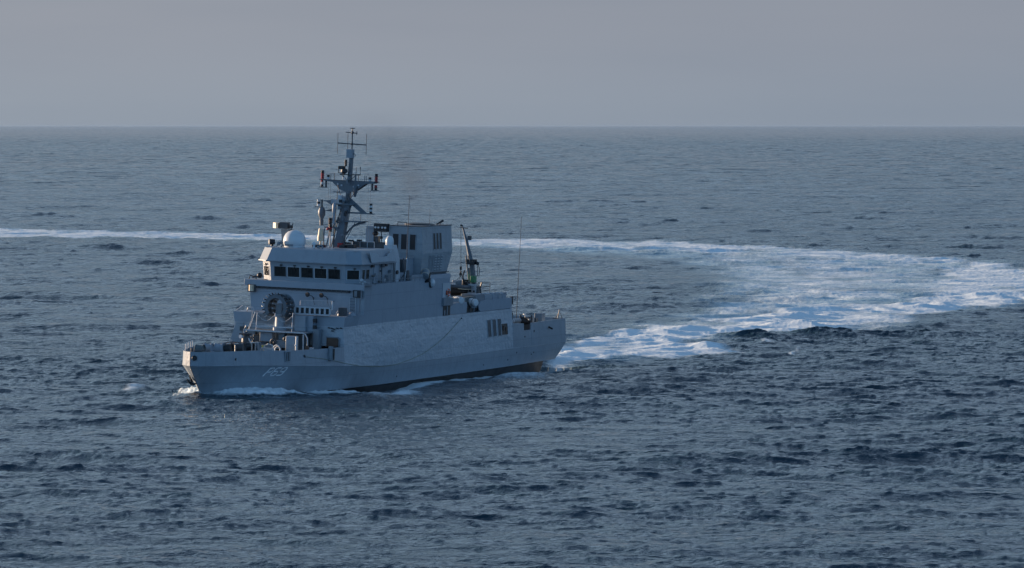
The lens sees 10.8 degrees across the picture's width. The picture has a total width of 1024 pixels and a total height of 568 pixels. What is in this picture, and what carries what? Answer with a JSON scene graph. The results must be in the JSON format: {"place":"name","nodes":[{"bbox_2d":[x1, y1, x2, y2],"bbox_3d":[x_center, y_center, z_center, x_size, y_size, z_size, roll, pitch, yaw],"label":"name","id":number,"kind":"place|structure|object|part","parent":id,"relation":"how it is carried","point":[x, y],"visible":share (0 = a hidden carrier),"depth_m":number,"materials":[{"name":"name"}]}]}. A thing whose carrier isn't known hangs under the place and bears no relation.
{"place":"outdoors","nodes":[
{"label":"outdoors","id":0,"kind":"place"},
{"bbox_2d":[0,126,1023,567],"bbox_3d":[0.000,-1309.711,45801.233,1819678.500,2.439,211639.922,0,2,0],"label":"sea","id":1,"kind":"structure","parent":0,"point":[792,346],"depth_m":552.66,"materials":[{"name":"liquid"}]},
{"bbox_2d":[182,128,565,392],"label":"patrol ship","id":2,"kind":"object","parent":1,"relation":"on","point":[372,300],"visible":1,"depth_m":500.14,"materials":[{"name":"grey paint"}]},
{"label":"bridge door","id":3,"kind":"part","parent":2,"relation":"part of","materials":[{"name":"grey paint"}]},
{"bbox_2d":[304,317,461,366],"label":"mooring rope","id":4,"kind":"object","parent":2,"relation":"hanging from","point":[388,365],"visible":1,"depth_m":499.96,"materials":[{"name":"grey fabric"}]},
{"bbox_2d":[422,268,430,282],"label":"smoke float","id":5,"kind":"object","parent":2,"relation":"attached to","point":[426,273],"visible":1,"depth_m":508.68,"materials":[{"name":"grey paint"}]},
{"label":"side doorway","id":6,"kind":"part","parent":2,"relation":"part of","materials":[{"name":"black paint"}]},
{"bbox_2d":[453,296,463,303],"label":"liferaft canister","id":7,"kind":"object","parent":2,"relation":"on","point":[461,300],"visible":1,"depth_m":516.90,"materials":[{"name":"white plastic"}]},
{"bbox_2d":[450,279,476,295],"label":"rescue boat","id":8,"kind":"object","parent":2,"relation":"on","point":[458,287],"visible":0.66,"depth_m":524.68,"materials":[{"name":"black rubber"}]},
{"bbox_2d":[468,298,478,307],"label":"liferaft canister","id":9,"kind":"object","parent":2,"relation":"on","point":[474,302],"visible":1,"depth_m":519.39,"materials":[{"name":"white plastic"}]},
{"bbox_2d":[0,0,1023,125],"label":"sky","id":10,"kind":"structure","parent":0,"point":[63,62],"materials":[{"name":"grey"}]}
]}

